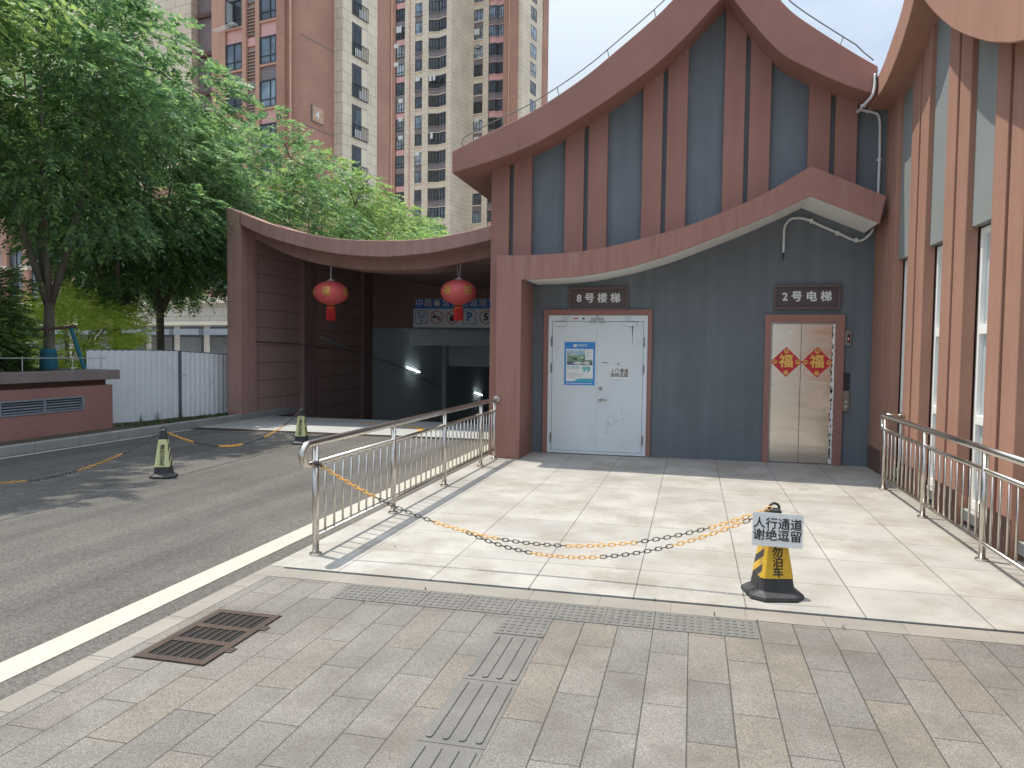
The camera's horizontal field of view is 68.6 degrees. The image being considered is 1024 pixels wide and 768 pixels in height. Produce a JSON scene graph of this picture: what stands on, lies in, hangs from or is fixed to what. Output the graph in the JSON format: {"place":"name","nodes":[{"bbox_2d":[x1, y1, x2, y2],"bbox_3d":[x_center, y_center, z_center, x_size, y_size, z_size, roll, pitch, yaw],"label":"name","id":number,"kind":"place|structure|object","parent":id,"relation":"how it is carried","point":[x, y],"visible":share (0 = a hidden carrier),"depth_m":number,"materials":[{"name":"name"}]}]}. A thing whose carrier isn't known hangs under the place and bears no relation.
{"place":"outdoors","nodes":[
{"label":"outdoors","id":0,"kind":"place"},
{"bbox_2d":[0,414,225,445],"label":"verge","id":1,"kind":"structure","parent":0,"point":[59,436],"depth_m":12.63,"materials":[{"name":"concrete"}]},
{"bbox_2d":[113,411,235,426],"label":"weeds","id":2,"kind":"object","parent":1,"relation":"on","point":[173,420],"visible":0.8,"depth_m":14.99,"materials":[{"name":"green plant"}]},
{"bbox_2d":[113,415,204,427],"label":"garden soil","id":3,"kind":"structure","parent":0,"point":[116,424],"depth_m":14.77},
{"bbox_2d":[0,336,38,371],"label":"shrub","id":4,"kind":"object","parent":3,"relation":"on","point":[26,365],"visible":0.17,"depth_m":13.15,"materials":[{"name":"green plant"}]},
{"bbox_2d":[0,265,50,371],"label":"shrub","id":5,"kind":"object","parent":3,"relation":"on","point":[9,314],"visible":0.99,"depth_m":12.52,"materials":[{"name":"green plant"}]},
{"bbox_2d":[0,0,95,164],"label":"street tree","id":6,"kind":"object","parent":3,"relation":"on","point":[6,27],"visible":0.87,"depth_m":11.14,"materials":[{"name":"green plant"}]},
{"bbox_2d":[0,12,107,231],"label":"street tree","id":7,"kind":"object","parent":3,"relation":"on","point":[32,48],"visible":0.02,"depth_m":18.80,"materials":[{"name":"green plant"}]},
{"bbox_2d":[29,325,86,368],"bbox_3d":[-8.225,-0.589,13.538,1.030,0.967,0.218,0,3,-25],"label":"tree stake","id":8,"kind":"object","parent":3,"relation":"in","point":[76,344],"visible":0.65,"depth_m":13.66,"materials":[{"name":"paint"}]},
{"bbox_2d":[0,278,162,371],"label":"bamboo clump","id":9,"kind":"object","parent":3,"relation":"on","point":[67,306],"visible":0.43,"depth_m":15.66,"materials":[{"name":"green plant"}]},
{"bbox_2d":[0,0,268,370],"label":"street tree","id":10,"kind":"object","parent":3,"relation":"on","point":[79,229],"visible":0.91,"depth_m":13.29,"materials":[{"name":"green plant"}]},
{"bbox_2d":[0,39,278,343],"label":"street tree","id":11,"kind":"object","parent":3,"relation":"on","point":[174,236],"visible":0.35,"depth_m":16.76,"materials":[{"name":"green plant"}]},
{"bbox_2d":[86,349,227,422],"bbox_3d":[-7.163,0.043,15.681,0.147,1.517,3.672,2,3,27],"label":"metal hoarding","id":12,"kind":"object","parent":3,"relation":"on","point":[165,384],"visible":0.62,"depth_m":15.57,"materials":[{"name":"metal"}]},
{"bbox_2d":[51,92,265,349],"bbox_3d":[-10.246,-4.109,22.065,6.044,8.558,6.759,1,3,14],"label":"street tree","id":13,"kind":"object","parent":3,"relation":"on","point":[167,307],"visible":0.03,"depth_m":22.11,"materials":[{"name":"green plant"}]},
{"bbox_2d":[34,64,301,349],"bbox_3d":[-8.530,-3.502,18.443,5.433,7.716,6.280,1,3,14],"label":"street tree","id":14,"kind":"object","parent":3,"relation":"on","point":[158,302],"visible":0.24,"depth_m":17.94,"materials":[{"name":"green plant"}]},
{"bbox_2d":[157,105,380,305],"bbox_3d":[-7.286,-3.803,21.399,6.135,8.277,6.212,1,3,14],"label":"street tree","id":15,"kind":"object","parent":3,"relation":"on","point":[290,176],"visible":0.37,"depth_m":21.19,"materials":[{"name":"green plant"}]},
{"bbox_2d":[249,147,431,240],"bbox_3d":[-6.264,-3.742,25.238,6.839,7.832,6.137,1,3,14],"label":"street tree","id":16,"kind":"object","parent":3,"relation":"on","point":[366,188],"visible":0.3,"depth_m":24.86,"materials":[{"name":"green plant"}]},
{"bbox_2d":[313,185,449,240],"bbox_3d":[-5.145,-3.856,29.803,5.998,7.674,5.865,-2,3,-41],"label":"street tree","id":17,"kind":"object","parent":3,"relation":"on","point":[402,206],"visible":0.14,"depth_m":29.30,"materials":[{"name":"green plant"}]},
{"bbox_2d":[361,215,450,240],"bbox_3d":[-4.646,-4.144,34.952,5.557,7.794,5.355,3,3,40],"label":"street tree","id":18,"kind":"object","parent":3,"relation":"on","point":[434,229],"visible":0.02,"depth_m":34.02,"materials":[{"name":"green plant"}]},
{"bbox_2d":[0,429,488,699],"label":"road","id":19,"kind":"structure","parent":0,"point":[67,567],"depth_m":7.09,"materials":[{"name":"asphalt"}]},
{"bbox_2d":[0,418,270,458],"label":"lane line","id":20,"kind":"object","parent":19,"relation":"on","point":[119,440],"visible":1,"depth_m":12.51,"materials":[{"name":"paint"}]},
{"bbox_2d":[149,426,177,478],"bbox_3d":[-4.290,0.832,9.236,0.297,0.636,0.297,0,3,-10],"label":"traffic cone","id":21,"kind":"object","parent":19,"relation":"on","point":[163,468],"visible":1,"depth_m":9.17,"materials":[{"name":"plastic"}]},
{"bbox_2d":[0,431,160,483],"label":"barrier chain","id":22,"kind":"object","parent":21,"relation":"hanging from","point":[81,468],"visible":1,"depth_m":8.82,"materials":[{"name":"black plastic"}]},
{"bbox_2d":[167,411,300,446],"bbox_3d":[-3.912,0.696,10.902,0.029,0.388,3.383,1,3,13],"label":"barrier chain","id":23,"kind":"object","parent":21,"relation":"hanging from","point":[292,418],"visible":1,"depth_m":10.72,"materials":[{"name":"yellow plastic"}]},
{"bbox_2d":[0,444,487,682],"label":"edge line","id":24,"kind":"object","parent":19,"relation":"on","point":[33,657],"depth_m":4.82,"materials":[{"name":"paint"}]},
{"bbox_2d":[291,406,308,444],"bbox_3d":[-3.532,0.689,12.589,0.297,0.636,0.297,1,3,2],"label":"traffic cone","id":25,"kind":"object","parent":19,"relation":"on","point":[301,435],"visible":0.95,"depth_m":12.52,"materials":[{"name":"plastic"}]},
{"bbox_2d":[201,416,487,438],"bbox_3d":[-2.760,0.881,15.515,6.620,0.001,2.730,1,3,14],"label":"drive apron","id":26,"kind":"object","parent":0,"point":[333,425],"visible":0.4,"depth_m":15.53,"materials":[{"name":"concrete"}]},
{"bbox_2d":[0,576,1023,767],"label":"sidewalk","id":27,"kind":"structure","parent":0,"point":[315,675],"depth_m":3.46,"materials":[{"name":"stone"}]},
{"bbox_2d":[132,609,281,665],"bbox_3d":[-1.653,1.396,4.175,0.463,0.006,0.746,1,3,14],"label":"drain grate","id":28,"kind":"object","parent":27,"relation":"on","point":[206,640],"visible":1,"depth_m":4.12,"materials":[{"name":"metal"}]},
{"bbox_2d":[331,584,758,767],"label":"tactile paving","id":29,"kind":"structure","parent":27,"relation":"on","point":[470,712],"depth_m":4.14,"materials":[{"name":"stone"}]},
{"bbox_2d":[270,568,1023,644],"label":"border band","id":30,"kind":"object","parent":27,"relation":"on","point":[900,628],"visible":1,"depth_m":4.71,"materials":[{"name":"stone"}]},
{"bbox_2d":[2,365,1023,645],"bbox_3d":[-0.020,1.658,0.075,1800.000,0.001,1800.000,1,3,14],"label":"ground","id":31,"kind":"structure","parent":0,"point":[762,621],"depth_m":4.55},
{"bbox_2d":[0,368,119,441],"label":"planter wall","id":32,"kind":"structure","parent":31,"relation":"on","point":[36,403],"depth_m":12.47,"materials":[{"name":"paint"}]},
{"bbox_2d":[0,356,104,371],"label":"wire fence","id":33,"kind":"object","parent":32,"relation":"on","point":[72,358],"visible":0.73,"depth_m":12.70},
{"bbox_2d":[0,173,274,364],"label":"shop building","id":34,"kind":"structure","parent":31,"relation":"on","point":[205,330],"depth_m":51.23,"materials":[{"name":"stone"}]},
{"bbox_2d":[10,249,22,297],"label":"window","id":35,"kind":"structure","parent":34,"relation":"in","point":[15,260],"depth_m":60.04,"materials":[{"name":"grey glass"}]},
{"bbox_2d":[151,327,173,349],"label":"shop window","id":36,"kind":"structure","parent":34,"relation":"in","point":[169,339],"depth_m":51.79,"materials":[{"name":"grey glass"}]},
{"bbox_2d":[180,327,203,351],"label":"shop window","id":37,"kind":"structure","parent":34,"relation":"in","point":[194,343],"depth_m":50.72,"materials":[{"name":"grey glass"}]},
{"bbox_2d":[210,327,227,353],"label":"shop window","id":38,"kind":"structure","parent":34,"relation":"in","point":[218,343],"depth_m":49.60,"materials":[{"name":"grey glass"}]},
{"bbox_2d":[0,561,284,717],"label":"flush kerb","id":39,"kind":"structure","parent":31,"relation":"on","point":[25,696],"depth_m":4.00,"materials":[{"name":"stone"}]},
{"bbox_2d":[0,407,295,456],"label":"kerb","id":40,"kind":"structure","parent":31,"relation":"on","point":[21,448],"depth_m":13.13,"materials":[{"name":"concrete"}]},
{"bbox_2d":[0,0,391,238],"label":"apartment tower","id":41,"kind":"structure","parent":31,"relation":"on","point":[332,59],"depth_m":54.60,"materials":[{"name":"red brick"}]},
{"bbox_2d":[226,87,241,113],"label":"window","id":42,"kind":"structure","parent":41,"relation":"in","point":[235,103],"depth_m":54.32,"materials":[{"name":"grey glass"}]},
{"bbox_2d":[226,42,241,70],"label":"window","id":43,"kind":"structure","parent":41,"relation":"in","point":[233,52],"depth_m":54.18,"materials":[{"name":"blue glass"}]},
{"bbox_2d":[226,0,241,28],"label":"window","id":44,"kind":"structure","parent":41,"relation":"in","point":[237,4],"depth_m":53.93,"materials":[{"name":"grey glass"}]},
{"bbox_2d":[260,122,275,151],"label":"window","id":45,"kind":"structure","parent":41,"relation":"in","point":[267,124],"depth_m":52.99,"materials":[{"name":"grey glass"}]},
{"bbox_2d":[260,78,275,107],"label":"window","id":46,"kind":"structure","parent":41,"relation":"in","point":[267,87],"depth_m":52.90,"materials":[{"name":"blue glass"}]},
{"bbox_2d":[260,34,275,64],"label":"window","id":47,"kind":"structure","parent":41,"relation":"in","point":[267,43],"depth_m":52.77,"materials":[{"name":"blue glass"}]},
{"bbox_2d":[260,0,275,20],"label":"window","id":48,"kind":"structure","parent":41,"relation":"in","point":[267,7],"depth_m":52.66,"materials":[{"name":"grey glass"}]},
{"bbox_2d":[311,104,323,125],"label":"number plaque","id":49,"kind":"object","parent":41,"relation":"attached to","point":[317,115],"visible":1,"depth_m":53.22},
{"bbox_2d":[189,427,487,440],"bbox_3d":[-3.111,0.958,14.064,6.580,0.035,0.260,1,3,14],"label":"trench drain","id":50,"kind":"object","parent":31,"relation":"on","point":[375,435],"visible":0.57,"depth_m":14.23,"materials":[{"name":"metal"}]},
{"bbox_2d":[227,207,490,423],"bbox_3d":[0.920,0.883,31.013,7.270,10.646,31.400,1,3,14],"label":"garage portal","id":51,"kind":"object","parent":31,"relation":"on","point":[276,274],"visible":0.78,"depth_m":19.24,"materials":[{"name":"paint"}]},
{"bbox_2d":[313,266,348,320],"bbox_3d":[-4.019,-2.012,16.635,0.776,1.219,0.772,1,3,3],"label":"red lantern","id":52,"kind":"object","parent":51,"relation":"hanging from","point":[330,292],"visible":1,"depth_m":16.41,"materials":[{"name":"fabric"}]},
{"bbox_2d":[256,341,440,387],"bbox_3d":[-4.271,-0.402,23.461,0.151,1.691,13.002,1,3,14],"label":"wall cable","id":53,"kind":"object","parent":51,"relation":"attached to","point":[343,349],"depth_m":21.03,"materials":[{"name":"grey metal"}]},
{"bbox_2d":[413,298,489,327],"bbox_3d":[-0.426,-2.087,22.091,5.250,0.865,0.076,1,3,14],"label":"garage sign","id":54,"kind":"object","parent":51,"relation":"attached to","point":[433,313],"visible":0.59,"depth_m":22.43,"materials":[{"name":"plastic"}]},
{"bbox_2d":[441,264,476,320],"bbox_3d":[-1.133,-1.945,15.941,0.776,1.219,0.772,3,3,38],"label":"red lantern","id":55,"kind":"object","parent":51,"relation":"hanging from","point":[458,292],"visible":1,"depth_m":15.71,"materials":[{"name":"fabric"}]},
{"bbox_2d":[391,0,548,239],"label":"apartment tower","id":56,"kind":"structure","parent":31,"relation":"on","point":[461,69],"depth_m":122.57,"materials":[{"name":"beige brick"}]},
{"bbox_2d":[396,82,404,94],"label":"window","id":57,"kind":"structure","parent":56,"relation":"in","point":[400,87],"depth_m":124.61,"materials":[{"name":"grey glass"}]},
{"bbox_2d":[396,64,404,76],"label":"window","id":58,"kind":"structure","parent":56,"relation":"in","point":[400,71],"depth_m":124.45,"materials":[{"name":"grey glass"}]},
{"bbox_2d":[396,45,404,58],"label":"window","id":59,"kind":"structure","parent":56,"relation":"in","point":[400,52],"depth_m":124.33,"materials":[{"name":"grey glass"}]},
{"bbox_2d":[396,8,404,21],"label":"window","id":60,"kind":"structure","parent":56,"relation":"in","point":[400,13],"depth_m":124.07,"materials":[{"name":"grey glass"}]},
{"bbox_2d":[427,206,444,218],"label":"bay window","id":61,"kind":"structure","parent":56,"relation":"in","point":[439,212],"depth_m":122.29,"materials":[{"name":"grey glass"}]},
{"bbox_2d":[427,188,444,200],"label":"bay window","id":62,"kind":"structure","parent":56,"relation":"in","point":[433,194],"depth_m":122.14,"materials":[{"name":"grey glass"}]},
{"bbox_2d":[428,169,445,181],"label":"bay window","id":63,"kind":"structure","parent":56,"relation":"in","point":[433,175],"depth_m":121.96,"materials":[{"name":"grey glass"}]},
{"bbox_2d":[428,150,445,162],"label":"bay window","id":64,"kind":"structure","parent":56,"relation":"in","point":[440,156],"depth_m":121.81,"materials":[{"name":"grey glass"}]},
{"bbox_2d":[428,131,445,144],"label":"bay window","id":65,"kind":"structure","parent":56,"relation":"in","point":[438,138],"depth_m":121.66,"materials":[{"name":"grey glass"}]},
{"bbox_2d":[428,112,445,125],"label":"bay window","id":66,"kind":"structure","parent":56,"relation":"in","point":[433,119],"depth_m":121.57,"materials":[{"name":"grey glass"}]},
{"bbox_2d":[428,93,445,106],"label":"bay window","id":67,"kind":"structure","parent":56,"relation":"in","point":[433,100],"depth_m":121.42,"materials":[{"name":"grey glass"}]},
{"bbox_2d":[428,74,445,87],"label":"bay window","id":68,"kind":"structure","parent":56,"relation":"in","point":[440,81],"depth_m":121.27,"materials":[{"name":"grey glass"}]},
{"bbox_2d":[428,55,445,69],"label":"bay window","id":69,"kind":"structure","parent":56,"relation":"in","point":[440,62],"depth_m":121.19,"materials":[{"name":"grey glass"}]},
{"bbox_2d":[429,36,446,50],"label":"bay window","id":70,"kind":"structure","parent":56,"relation":"in","point":[441,43],"depth_m":120.98,"materials":[{"name":"grey glass"}]},
{"bbox_2d":[429,17,446,31],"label":"bay window","id":71,"kind":"structure","parent":56,"relation":"in","point":[441,24],"depth_m":120.86,"materials":[{"name":"grey glass"}]},
{"bbox_2d":[429,0,446,12],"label":"bay window","id":72,"kind":"structure","parent":56,"relation":"in","point":[434,6],"depth_m":120.74,"materials":[{"name":"grey glass"}]},
{"bbox_2d":[472,212,480,223],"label":"window","id":73,"kind":"structure","parent":56,"relation":"in","point":[476,216],"depth_m":125.06,"materials":[{"name":"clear glass"}]},
{"bbox_2d":[472,193,480,204],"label":"window","id":74,"kind":"structure","parent":56,"relation":"in","point":[476,198],"depth_m":124.94,"materials":[{"name":"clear glass"}]},
{"bbox_2d":[473,102,481,113],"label":"window","id":75,"kind":"structure","parent":56,"relation":"in","point":[477,106],"depth_m":124.24,"materials":[{"name":"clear glass"}]},
{"bbox_2d":[473,83,482,95],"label":"window","id":76,"kind":"structure","parent":56,"relation":"in","point":[478,88],"depth_m":124.06,"materials":[{"name":"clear glass"}]},
{"bbox_2d":[474,64,482,76],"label":"window","id":77,"kind":"structure","parent":56,"relation":"in","point":[478,69],"depth_m":123.91,"materials":[{"name":"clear glass"}]},
{"bbox_2d":[474,9,482,21],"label":"window","id":78,"kind":"structure","parent":56,"relation":"in","point":[478,14],"depth_m":123.55,"materials":[{"name":"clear glass"}]},
{"bbox_2d":[488,118,501,129],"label":"bay window","id":79,"kind":"structure","parent":56,"relation":"in","point":[497,124],"depth_m":123.24,"materials":[{"name":"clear glass"}]},
{"bbox_2d":[488,99,502,110],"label":"bay window","id":80,"kind":"structure","parent":56,"relation":"in","point":[494,104],"depth_m":123.06,"materials":[{"name":"black glass"}]},
{"bbox_2d":[489,80,502,92],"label":"bay window","id":81,"kind":"structure","parent":56,"relation":"in","point":[494,86],"depth_m":122.97,"materials":[{"name":"black glass"}]},
{"bbox_2d":[489,61,502,73],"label":"bay window","id":82,"kind":"structure","parent":56,"relation":"in","point":[494,67],"depth_m":122.82,"materials":[{"name":"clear glass"}]},
{"bbox_2d":[489,43,502,55],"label":"bay window","id":83,"kind":"structure","parent":56,"relation":"in","point":[494,49],"depth_m":122.70,"materials":[{"name":"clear glass"}]},
{"bbox_2d":[489,24,503,36],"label":"bay window","id":84,"kind":"structure","parent":56,"relation":"in","point":[494,30],"depth_m":122.52,"materials":[{"name":"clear glass"}]},
{"bbox_2d":[489,5,503,17],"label":"bay window","id":85,"kind":"structure","parent":56,"relation":"in","point":[495,11],"depth_m":122.40,"materials":[{"name":"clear glass"}]},
{"bbox_2d":[270,452,1023,633],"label":"platform","id":86,"kind":"structure","parent":0,"point":[870,550],"depth_m":6.34,"materials":[{"name":"tile"}]},
{"bbox_2d":[299,396,499,556],"bbox_3d":[-0.900,0.752,8.309,0.100,0.922,5.674,1,3,14],"label":"railing","id":87,"kind":"object","parent":86,"relation":"on","point":[314,444],"visible":1,"depth_m":7.25,"materials":[{"name":"silver metal"}]},
{"bbox_2d":[320,465,771,547],"bbox_3d":[0.117,0.907,5.370,3.306,0.496,0.029,1,3,15],"label":"barrier chain","id":88,"kind":"object","parent":87,"relation":"hanging from","point":[560,545],"visible":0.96,"depth_m":5.36,"materials":[{"name":"yellow plastic"}]},
{"bbox_2d":[452,0,887,466],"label":"entrance building","id":89,"kind":"structure","parent":86,"relation":"on","point":[673,166],"depth_m":10.81,"materials":[{"name":"brown paint"}]},
{"bbox_2d":[461,0,664,145],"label":"lightning wire","id":90,"kind":"object","parent":89,"relation":"on","point":[569,78],"visible":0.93,"depth_m":10.55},
{"bbox_2d":[547,315,647,455],"bbox_3d":[1.295,0.014,11.505,1.520,2.140,0.105,1,3,14],"label":"stair door","id":91,"kind":"structure","parent":89,"relation":"in","point":[608,416],"depth_m":11.50,"materials":[{"name":"paint"}]},
{"bbox_2d":[564,342,594,384],"bbox_3d":[1.042,-0.315,11.564,0.475,0.665,0.006,1,3,14],"label":"poster","id":92,"kind":"object","parent":91,"relation":"attached to","point":[579,363],"visible":1,"depth_m":11.56,"materials":[{"name":"paper"}]},
{"bbox_2d":[610,366,628,379],"bbox_3d":[1.635,-0.169,11.425,0.285,0.200,0.007,1,3,14],"label":"paper notice","id":93,"kind":"object","parent":91,"relation":"attached to","point":[620,372],"visible":1,"depth_m":11.42,"materials":[{"name":"white"}]},
{"bbox_2d":[569,287,627,309],"bbox_3d":[1.322,-1.306,11.468,0.900,0.350,0.054,1,3,14],"label":"wall sign","id":94,"kind":"object","parent":89,"relation":"attached to","point":[598,298],"visible":1,"depth_m":11.46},
{"bbox_2d":[772,347,801,376],"bbox_3d":[3.976,-0.320,10.877,0.436,0.436,0.006,1,3,14],"label":"paper diamond","id":95,"kind":"object","parent":89,"relation":"attached to","point":[786,361],"visible":1,"depth_m":10.88,"materials":[{"name":"red paper"}]},
{"bbox_2d":[767,322,835,464],"bbox_3d":[4.182,0.134,10.856,0.882,2.050,0.031,1,3,14],"label":"lift door","id":96,"kind":"structure","parent":89,"relation":"in","point":[813,417],"depth_m":10.85,"materials":[{"name":"metal"}]},
{"bbox_2d":[773,284,840,308],"bbox_3d":[4.233,-1.248,10.768,0.900,0.350,0.054,1,3,14],"label":"wall sign","id":97,"kind":"object","parent":89,"relation":"attached to","point":[828,296],"visible":1,"depth_m":10.76,"materials":[{"name":"metal"}]},
{"bbox_2d":[802,347,831,376],"bbox_3d":[4.384,-0.311,10.779,0.436,0.436,0.006,1,3,14],"label":"paper diamond","id":98,"kind":"object","parent":89,"relation":"attached to","point":[817,362],"visible":1,"depth_m":10.78,"materials":[{"name":"red paper"}]},
{"bbox_2d":[781,0,873,59],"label":"lightning wire","id":99,"kind":"object","parent":89,"relation":"attached to","point":[831,29],"visible":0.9,"depth_m":9.73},
{"bbox_2d":[782,217,873,259],"bbox_3d":[4.486,-2.083,10.667,1.203,0.606,0.130,2,3,18],"label":"conduit","id":100,"kind":"object","parent":89,"relation":"attached to","point":[837,233],"visible":1,"depth_m":10.68,"materials":[{"name":"white plastic"}]},
{"bbox_2d":[856,69,881,193],"bbox_3d":[4.699,-3.201,9.777,0.360,1.582,0.612,1,3,14],"label":"conduit","id":101,"kind":"object","parent":89,"relation":"attached to","point":[877,114],"visible":0.98,"depth_m":9.99,"materials":[{"name":"white plastic"}]},
{"bbox_2d":[741,502,804,602],"bbox_3d":[1.731,1.088,4.972,0.354,0.618,0.354,1,3,0],"label":"traffic cone","id":102,"kind":"object","parent":86,"relation":"on","point":[771,581],"visible":0.65,"depth_m":4.88,"materials":[{"name":"plastic"}]},
{"bbox_2d":[466,509,772,559],"bbox_3d":[0.685,1.019,5.209,2.119,0.449,0.029,1,3,15],"label":"barrier chain","id":103,"kind":"object","parent":102,"relation":"hanging from","point":[628,554],"visible":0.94,"depth_m":5.20,"materials":[{"name":"black plastic"}]},
{"bbox_2d":[752,511,803,548],"bbox_3d":[1.710,0.941,4.830,0.315,0.215,0.007,3,-4,8],"label":"notice board","id":104,"kind":"object","parent":102,"relation":"attached to","point":[777,530],"visible":1,"depth_m":4.83,"materials":[{"name":"plastic"}]},
{"bbox_2d":[867,0,1023,560],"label":"side building","id":105,"kind":"structure","parent":86,"relation":"on","point":[947,350],"depth_m":7.28,"materials":[{"name":"paint"}]},
{"bbox_2d":[892,260,907,477],"bbox_3d":[4.880,-0.150,9.243,0.160,2.820,0.625,1,3,14],"label":"window","id":106,"kind":"structure","parent":105,"relation":"in","point":[905,281],"depth_m":9.47,"materials":[{"name":"glass"}]},
{"bbox_2d":[920,245,942,499],"bbox_3d":[4.579,-0.097,7.995,0.160,2.820,0.625,1,3,14],"label":"window","id":107,"kind":"structure","parent":105,"relation":"in","point":[939,249],"depth_m":8.22,"materials":[{"name":"glass"}]},
{"bbox_2d":[960,225,990,528],"bbox_3d":[4.278,-0.044,6.747,0.160,2.820,0.625,1,3,14],"label":"window","id":108,"kind":"structure","parent":105,"relation":"in","point":[986,231],"depth_m":6.95,"materials":[{"name":"glass"}]},
{"bbox_2d":[879,411,1023,572],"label":"railing","id":109,"kind":"object","parent":86,"relation":"on","point":[984,469],"visible":1,"depth_m":6.45,"materials":[{"name":"silver metal"}]},
{"bbox_2d":[548,0,903,101],"label":"sky","id":110,"kind":"structure","parent":0,"point":[580,31],"materials":[{"name":"white"}]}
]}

